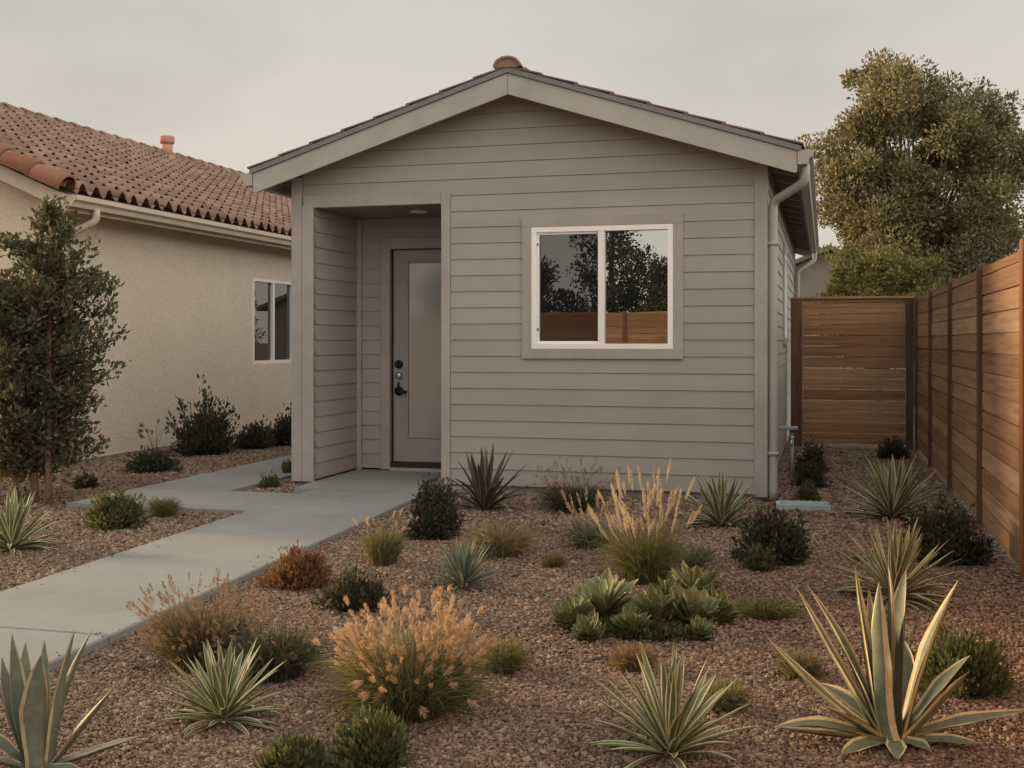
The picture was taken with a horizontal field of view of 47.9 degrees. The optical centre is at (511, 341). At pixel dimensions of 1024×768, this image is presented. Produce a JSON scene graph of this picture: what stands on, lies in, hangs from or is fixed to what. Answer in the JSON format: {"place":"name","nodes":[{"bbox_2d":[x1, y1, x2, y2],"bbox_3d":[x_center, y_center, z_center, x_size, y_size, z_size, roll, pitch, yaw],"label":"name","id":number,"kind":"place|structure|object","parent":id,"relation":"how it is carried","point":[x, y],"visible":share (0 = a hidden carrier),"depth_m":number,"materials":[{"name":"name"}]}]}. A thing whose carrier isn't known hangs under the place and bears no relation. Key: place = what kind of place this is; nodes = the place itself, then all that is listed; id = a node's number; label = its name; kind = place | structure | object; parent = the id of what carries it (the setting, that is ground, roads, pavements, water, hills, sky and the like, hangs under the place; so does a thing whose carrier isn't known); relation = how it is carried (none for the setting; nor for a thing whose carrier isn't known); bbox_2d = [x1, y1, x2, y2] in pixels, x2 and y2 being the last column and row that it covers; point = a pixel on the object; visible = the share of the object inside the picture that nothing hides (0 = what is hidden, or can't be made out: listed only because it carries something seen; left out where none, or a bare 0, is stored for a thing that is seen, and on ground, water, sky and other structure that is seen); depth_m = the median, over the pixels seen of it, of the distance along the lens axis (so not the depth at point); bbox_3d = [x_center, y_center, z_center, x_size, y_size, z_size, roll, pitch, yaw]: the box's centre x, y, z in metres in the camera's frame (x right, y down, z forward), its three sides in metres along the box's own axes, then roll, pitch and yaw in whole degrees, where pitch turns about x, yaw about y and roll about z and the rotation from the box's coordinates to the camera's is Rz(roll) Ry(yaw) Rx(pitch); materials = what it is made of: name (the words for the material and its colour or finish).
{"place":"outdoors","nodes":[
{"label":"outdoors","id":0,"kind":"place"},
{"bbox_2d":[0,389,1023,767],"bbox_3d":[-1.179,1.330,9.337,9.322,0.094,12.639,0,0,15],"label":"gravel","id":1,"kind":"structure","parent":0,"point":[132,718],"depth_m":5.19,"materials":[{"name":"brown gravel"}]},
{"bbox_2d":[0,486,64,556],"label":"yucca","id":2,"kind":"object","parent":1,"relation":"on","point":[12,523],"visible":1,"depth_m":7.33,"materials":[{"name":"green plant"}]},
{"bbox_2d":[0,194,130,505],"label":"young tree","id":3,"kind":"object","parent":1,"relation":"on","point":[41,295],"visible":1,"depth_m":9.31,"materials":[{"name":"green plant"}]},
{"bbox_2d":[0,631,140,767],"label":"agave","id":4,"kind":"object","parent":1,"relation":"on","point":[33,713],"visible":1,"depth_m":3.58,"materials":[{"name":"green plant"}]},
{"bbox_2d":[69,469,101,489],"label":"shrub","id":5,"kind":"object","parent":1,"relation":"on","point":[91,482],"visible":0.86,"depth_m":10.43,"materials":[{"name":"green plant"}]},
{"bbox_2d":[80,484,153,532],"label":"shrub","id":6,"kind":"object","parent":1,"relation":"on","point":[107,512],"visible":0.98,"depth_m":8.21,"materials":[{"name":"green plant"}]},
{"bbox_2d":[0,102,290,464],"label":"stucco house","id":7,"kind":"structure","parent":1,"relation":"on","point":[194,254],"depth_m":14.80,"materials":[{"name":"paint"}]},
{"bbox_2d":[253,277,290,363],"bbox_3d":[-3.591,-0.295,17.203,0.088,1.250,1.320,0,0,15],"label":"window frame","id":8,"kind":"structure","parent":7,"relation":"in","point":[271,298],"depth_m":17.17,"materials":[{"name":"white plastic"}]},
{"bbox_2d":[120,445,182,473],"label":"shrub","id":9,"kind":"object","parent":1,"relation":"on","point":[156,461],"visible":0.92,"depth_m":11.69,"materials":[{"name":"green plant"}]},
{"bbox_2d":[137,418,181,452],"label":"dry stalk","id":10,"kind":"object","parent":9,"relation":"part of","point":[166,427],"visible":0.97,"depth_m":12.96,"materials":[{"name":"plant"}]},
{"bbox_2d":[144,496,186,517],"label":"ornamental grass","id":11,"kind":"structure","parent":1,"relation":"on","point":[164,508],"depth_m":8.69,"materials":[{"name":"green plant"}]},
{"bbox_2d":[67,455,299,513],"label":"side path","id":12,"kind":"structure","parent":1,"relation":"on","point":[219,491],"depth_m":10.00,"materials":[{"name":"concrete"}]},
{"bbox_2d":[281,458,290,472],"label":"shrub","id":13,"kind":"object","parent":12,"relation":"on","point":[285,467],"visible":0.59,"depth_m":11.43,"materials":[{"name":"green plant"}]},
{"bbox_2d":[124,567,277,673],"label":"ornamental grass","id":14,"kind":"object","parent":1,"relation":"on","point":[183,638],"depth_m":4.68,"materials":[{"name":"plant"}]},
{"bbox_2d":[165,374,250,456],"bbox_3d":[-3.612,0.875,13.603,1.016,1.002,0.920,0,0,-30],"label":"shrub","id":15,"kind":"object","parent":1,"relation":"on","point":[205,433],"visible":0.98,"depth_m":13.46,"materials":[{"name":"green plant"}]},
{"bbox_2d":[0,490,417,694],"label":"front walk","id":16,"kind":"structure","parent":1,"relation":"on","point":[57,610],"depth_m":6.51,"materials":[{"name":"concrete"}]},
{"bbox_2d":[158,637,287,738],"bbox_3d":[-1.010,1.194,4.055,0.474,0.296,0.440,0,0,15],"label":"yucca","id":17,"kind":"object","parent":1,"relation":"on","point":[225,686],"visible":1,"depth_m":4.04,"materials":[{"name":"green plant"}]},
{"bbox_2d":[235,414,277,449],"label":"shrub","id":18,"kind":"object","parent":1,"relation":"on","point":[257,438],"visible":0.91,"depth_m":14.21,"materials":[{"name":"green plant"}]},
{"bbox_2d":[257,469,282,487],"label":"shrub","id":19,"kind":"object","parent":1,"relation":"on","point":[271,481],"visible":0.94,"depth_m":10.50,"materials":[{"name":"green plant"}]},
{"bbox_2d":[263,403,290,446],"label":"shrub","id":20,"kind":"object","parent":1,"relation":"on","point":[281,431],"visible":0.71,"depth_m":14.64,"materials":[{"name":"green plant"}]},
{"bbox_2d":[204,590,356,686],"bbox_3d":[-0.945,1.182,4.587,0.571,0.341,0.567,0,0,15],"label":"shrub","id":21,"kind":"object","parent":1,"relation":"on","point":[294,654],"depth_m":4.54,"materials":[{"name":"plant"}]},
{"bbox_2d":[248,539,336,592],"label":"shrub","id":22,"kind":"object","parent":1,"relation":"on","point":[297,571],"visible":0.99,"depth_m":6.22,"materials":[{"name":"brown plant"}]},
{"bbox_2d":[253,727,333,767],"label":"shrub","id":23,"kind":"object","parent":1,"relation":"on","point":[305,750],"visible":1,"depth_m":3.58,"materials":[{"name":"green plant"}]},
{"bbox_2d":[310,562,395,615],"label":"shrub","id":24,"kind":"object","parent":1,"relation":"on","point":[359,591],"visible":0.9,"depth_m":5.71,"materials":[{"name":"green plant"}]},
{"bbox_2d":[325,694,416,767],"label":"shrub","id":25,"kind":"object","parent":1,"relation":"on","point":[375,739],"visible":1,"depth_m":3.62,"materials":[{"name":"green plant"}]},
{"bbox_2d":[294,469,470,493],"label":"porch slab","id":26,"kind":"structure","parent":1,"relation":"on","point":[375,480],"depth_m":10.58,"materials":[{"name":"concrete"}]},
{"bbox_2d":[352,509,418,565],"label":"ornamental grass","id":27,"kind":"object","parent":1,"relation":"on","point":[382,550],"depth_m":6.85,"materials":[{"name":"plant"}]},
{"bbox_2d":[300,583,508,732],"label":"ornamental grass","id":28,"kind":"object","parent":1,"relation":"on","point":[427,682],"depth_m":4.06,"materials":[{"name":"plant"}]},
{"bbox_2d":[400,471,464,540],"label":"shrub","id":29,"kind":"object","parent":1,"relation":"on","point":[435,511],"visible":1,"depth_m":7.79,"materials":[{"name":"green plant"}]},
{"bbox_2d":[423,535,501,593],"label":"yucca","id":30,"kind":"object","parent":1,"relation":"on","point":[460,562],"visible":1,"depth_m":6.25,"materials":[{"name":"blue plant"}]},
{"bbox_2d":[444,441,530,509],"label":"flax plant","id":31,"kind":"object","parent":1,"relation":"on","point":[485,490],"visible":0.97,"depth_m":9.09,"materials":[{"name":"green plant"}]},
{"bbox_2d":[448,510,547,559],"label":"ornamental grass","id":32,"kind":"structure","parent":1,"relation":"on","point":[503,542],"depth_m":7.10,"materials":[{"name":"plant"}]},
{"bbox_2d":[470,634,544,675],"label":"ornamental grass","id":33,"kind":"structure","parent":1,"relation":"on","point":[514,658],"depth_m":4.62,"materials":[{"name":"green plant"}]},
{"bbox_2d":[240,55,818,501],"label":"house","id":34,"kind":"structure","parent":1,"relation":"on","point":[544,271],"depth_m":10.10,"materials":[{"name":"paint"}]},
{"bbox_2d":[394,249,440,461],"bbox_3d":[-0.764,0.144,11.519,0.907,2.131,0.119,0,0,15],"label":"door","id":35,"kind":"structure","parent":34,"relation":"in","point":[417,273],"depth_m":11.59,"materials":[{"name":"paint"}]},
{"bbox_2d":[531,224,672,348],"bbox_3d":[0.779,-0.467,9.981,1.240,1.065,0.088,0,0,15],"label":"window frame","id":36,"kind":"structure","parent":34,"relation":"in","point":[601,286],"depth_m":9.96,"materials":[{"name":"white plastic"}]},
{"bbox_2d":[785,255,786,337],"bbox_3d":[3.271,-0.535,13.930,0.088,0.990,0.920,0,0,15],"label":"window frame","id":37,"kind":"structure","parent":34,"relation":"in","point":[785,255],"depth_m":13.90,"materials":[{"name":"white plastic"}]},
{"bbox_2d":[537,551,567,567],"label":"grass tuft","id":38,"kind":"object","parent":1,"relation":"on","point":[553,561],"visible":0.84,"depth_m":6.79,"materials":[{"name":"plant"}]},
{"bbox_2d":[549,591,592,629],"bbox_3d":[0.276,1.271,5.343,0.209,0.199,0.174,0,0,42],"label":"succulent rosette","id":39,"kind":"object","parent":1,"relation":"on","point":[565,612],"visible":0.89,"depth_m":5.34,"materials":[{"name":"green plant"}]},
{"bbox_2d":[525,455,621,513],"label":"ornamental grass","id":40,"kind":"object","parent":1,"relation":"on","point":[557,500],"depth_m":8.97,"materials":[{"name":"plant"}]},
{"bbox_2d":[571,608,606,641],"bbox_3d":[0.341,1.285,5.160,0.164,0.170,0.151,0,0,15],"label":"succulent rosette","id":41,"kind":"object","parent":1,"relation":"on","point":[588,627],"visible":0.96,"depth_m":5.16,"materials":[{"name":"green plant"}]},
{"bbox_2d":[554,487,630,549],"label":"grass tuft","id":42,"kind":"object","parent":1,"relation":"on","point":[580,534],"visible":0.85,"depth_m":7.46,"materials":[{"name":"green plant"}]},
{"bbox_2d":[564,567,638,618],"bbox_3d":[0.412,1.228,5.422,0.362,0.283,0.344,0,0,15],"label":"succulent rosette","id":43,"kind":"object","parent":1,"relation":"on","point":[605,594],"visible":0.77,"depth_m":5.44,"materials":[{"name":"green plant"}]},
{"bbox_2d":[610,601,653,638],"bbox_3d":[0.534,1.280,5.223,0.190,0.179,0.174,0,0,-26],"label":"succulent rosette","id":44,"kind":"object","parent":1,"relation":"on","point":[629,611],"visible":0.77,"depth_m":5.21,"materials":[{"name":"green plant"}]},
{"bbox_2d":[603,641,666,672],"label":"grass tuft","id":45,"kind":"object","parent":1,"relation":"on","point":[626,658],"visible":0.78,"depth_m":4.68,"materials":[{"name":"plant"}]},
{"bbox_2d":[599,611,693,642],"bbox_3d":[0.580,1.304,5.270,0.617,0.147,0.350,0,0,4],"label":"succulent mat","id":46,"kind":"object","parent":1,"relation":"on","point":[672,630],"visible":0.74,"depth_m":5.17,"materials":[{"name":"green plant"}]},
{"bbox_2d":[630,583,681,623],"bbox_3d":[0.666,1.254,5.334,0.230,0.233,0.222,0,0,-29],"label":"succulent rosette","id":47,"kind":"object","parent":1,"relation":"on","point":[652,601],"visible":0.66,"depth_m":5.33,"materials":[{"name":"green plant"}]},
{"bbox_2d":[651,576,686,594],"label":"succulent rosette","id":48,"kind":"object","parent":1,"relation":"on","point":[666,585],"visible":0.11,"depth_m":5.76,"materials":[{"name":"green plant"}]},
{"bbox_2d":[588,643,760,767],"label":"yucca","id":49,"kind":"object","parent":1,"relation":"on","point":[666,723],"visible":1,"depth_m":3.70,"materials":[{"name":"green plant"}]},
{"bbox_2d":[664,581,721,626],"bbox_3d":[0.836,1.246,5.326,0.255,0.248,0.250,0,0,15],"label":"succulent rosette","id":50,"kind":"object","parent":1,"relation":"on","point":[694,601],"visible":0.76,"depth_m":5.32,"materials":[{"name":"green plant"}]},
{"bbox_2d":[671,560,721,593],"bbox_3d":[0.954,1.247,5.920,0.290,0.246,0.276,0,0,15],"label":"succulent rosette","id":51,"kind":"object","parent":1,"relation":"on","point":[697,578],"visible":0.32,"depth_m":5.85,"materials":[{"name":"green plant"}]},
{"bbox_2d":[671,542,724,567],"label":"grass tuft","id":52,"kind":"object","parent":1,"relation":"on","point":[707,556],"visible":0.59,"depth_m":6.79,"materials":[{"name":"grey plant"}]},
{"bbox_2d":[683,614,713,641],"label":"succulent rosette","id":53,"kind":"object","parent":1,"relation":"on","point":[702,629],"visible":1,"depth_m":5.16,"materials":[{"name":"green plant"}]},
{"bbox_2d":[681,470,761,527],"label":"yucca","id":54,"kind":"object","parent":1,"relation":"on","point":[723,509],"visible":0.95,"depth_m":8.23,"materials":[{"name":"green plant"}]},
{"bbox_2d":[703,584,739,623],"bbox_3d":[0.983,1.262,5.466,0.196,0.215,0.207,0,0,15],"label":"succulent rosette","id":55,"kind":"object","parent":1,"relation":"on","point":[726,612],"visible":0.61,"depth_m":5.43,"materials":[{"name":"green plant"}]},
{"bbox_2d":[687,672,756,714],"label":"grass tuft","id":56,"kind":"object","parent":1,"relation":"on","point":[732,698],"visible":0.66,"depth_m":4.15,"materials":[{"name":"plant"}]},
{"bbox_2d":[740,541,780,572],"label":"shrub","id":57,"kind":"object","parent":1,"relation":"on","point":[758,558],"visible":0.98,"depth_m":6.72,"materials":[{"name":"green plant"}]},
{"bbox_2d":[730,591,806,621],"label":"grass tuft","id":58,"kind":"object","parent":1,"relation":"on","point":[769,609],"visible":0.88,"depth_m":5.53,"materials":[{"name":"green plant"}]},
{"bbox_2d":[727,502,813,566],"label":"shrub","id":59,"kind":"object","parent":1,"relation":"on","point":[782,535],"visible":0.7,"depth_m":6.93,"materials":[{"name":"green plant"}]},
{"bbox_2d":[778,426,797,475],"bbox_3d":[2.726,1.117,11.408,0.200,0.545,0.193,0,0,15],"label":"garden tap","id":60,"kind":"object","parent":1,"relation":"on","point":[791,436],"visible":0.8,"depth_m":11.40,"materials":[{"name":"silver metal"}]},
{"bbox_2d":[766,645,831,679],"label":"grass tuft","id":61,"kind":"object","parent":1,"relation":"on","point":[810,664],"visible":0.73,"depth_m":4.58,"materials":[{"name":"plant"}]},
{"bbox_2d":[776,500,830,511],"bbox_3d":[2.319,1.315,9.184,0.415,0.050,0.250,0,0,11],"label":"splash block","id":62,"kind":"object","parent":1,"relation":"on","point":[806,505],"depth_m":9.09,"materials":[{"name":"concrete"}]},
{"bbox_2d":[794,477,823,500],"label":"shrub","id":63,"kind":"object","parent":1,"relation":"on","point":[807,491],"visible":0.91,"depth_m":9.65,"materials":[{"name":"green plant"}]},
{"bbox_2d":[790,455,833,488],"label":"shrub","id":64,"kind":"object","parent":1,"relation":"on","point":[813,472],"visible":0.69,"depth_m":10.46,"materials":[{"name":"green plant"}]},
{"bbox_2d":[794,435,830,471],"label":"shrub","id":65,"kind":"object","parent":1,"relation":"on","point":[817,452],"visible":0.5,"depth_m":11.70,"materials":[{"name":"green plant"}]},
{"bbox_2d":[814,242,859,389],"bbox_3d":[8.617,-0.790,29.083,2.147,4.280,1.861,0,0,15],"label":"tree","id":66,"kind":"object","parent":1,"relation":"on","point":[833,256],"visible":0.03,"depth_m":28.96,"materials":[{"name":"green plant"}]},
{"bbox_2d":[795,245,905,378],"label":"distant house","id":67,"kind":"structure","parent":1,"relation":"on","point":[815,277],"depth_m":38.11,"materials":[{"name":"paint"}]},
{"bbox_2d":[791,296,913,449],"bbox_3d":[4.264,0.489,14.473,1.480,2.102,0.110,0,0,15],"label":"cross fence","id":68,"kind":"object","parent":1,"relation":"on","point":[885,391],"visible":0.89,"depth_m":14.46,"materials":[{"name":"brown wood"}]},
{"bbox_2d":[852,552,871,562],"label":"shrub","id":69,"kind":"object","parent":1,"relation":"on","point":[857,559],"visible":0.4,"depth_m":6.99,"materials":[{"name":"green plant"}]},
{"bbox_2d":[816,242,949,373],"bbox_3d":[6.244,-0.174,19.505,2.316,3.037,2.124,0,0,-26],"label":"tall bush","id":70,"kind":"object","parent":1,"relation":"on","point":[890,273],"visible":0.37,"depth_m":19.21,"materials":[{"name":"green plant"}]},
{"bbox_2d":[839,453,943,520],"bbox_3d":[2.883,1.094,8.698,0.822,0.496,0.846,0,0,15],"label":"yucca","id":71,"kind":"object","parent":1,"relation":"on","point":[892,489],"visible":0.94,"depth_m":8.64,"materials":[{"name":"green plant"}]},
{"bbox_2d":[871,435,912,459],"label":"shrub","id":72,"kind":"object","parent":1,"relation":"on","point":[888,449],"visible":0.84,"depth_m":12.98,"materials":[{"name":"green plant"}]},
{"bbox_2d":[824,516,965,612],"bbox_3d":[1.977,1.124,5.951,0.668,0.435,0.700,0,0,-31],"label":"yucca","id":73,"kind":"object","parent":1,"relation":"on","point":[902,557],"visible":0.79,"depth_m":5.94,"materials":[{"name":"green plant"}]},
{"bbox_2d":[767,565,1023,759],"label":"agave","id":74,"kind":"object","parent":1,"relation":"on","point":[886,709],"visible":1,"depth_m":3.85,"materials":[{"name":"green plant"}]},
{"bbox_2d":[794,47,1023,405],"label":"broadleaf tree","id":75,"kind":"object","parent":1,"relation":"on","point":[917,215],"visible":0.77,"depth_m":22.98,"materials":[{"name":"green plant"}]},
{"bbox_2d":[897,493,999,569],"bbox_3d":[2.632,1.154,6.992,0.610,0.469,0.706,0,0,15],"label":"shrub","id":76,"kind":"object","parent":1,"relation":"on","point":[954,532],"visible":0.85,"depth_m":6.90,"materials":[{"name":"green plant"}]},
{"bbox_2d":[911,619,1017,702],"bbox_3d":[1.715,1.203,4.441,0.429,0.301,0.436,0,0,15],"label":"shrub","id":77,"kind":"object","parent":1,"relation":"on","point":[984,677],"visible":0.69,"depth_m":4.34,"materials":[{"name":"green plant"}]},
{"bbox_2d":[915,238,1023,579],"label":"side fence","id":78,"kind":"object","parent":1,"relation":"on","point":[969,386],"visible":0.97,"depth_m":8.31,"materials":[{"name":"brown wood"}]},
{"bbox_2d":[928,227,1018,288],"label":"tall bush","id":79,"kind":"object","parent":1,"relation":"on","point":[974,256],"visible":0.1,"depth_m":20.38,"materials":[{"name":"green plant"}]},
{"bbox_2d":[0,0,1023,273],"label":"sky","id":80,"kind":"structure","parent":0,"point":[237,85],"materials":[{"name":"grey"}]},
{"bbox_2d":[580,458,705,585],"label":"fountain grass","id":81,"kind":"object","parent":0,"point":[644,561],"depth_m":6.34,"materials":[{"name":"plant"}]}
]}

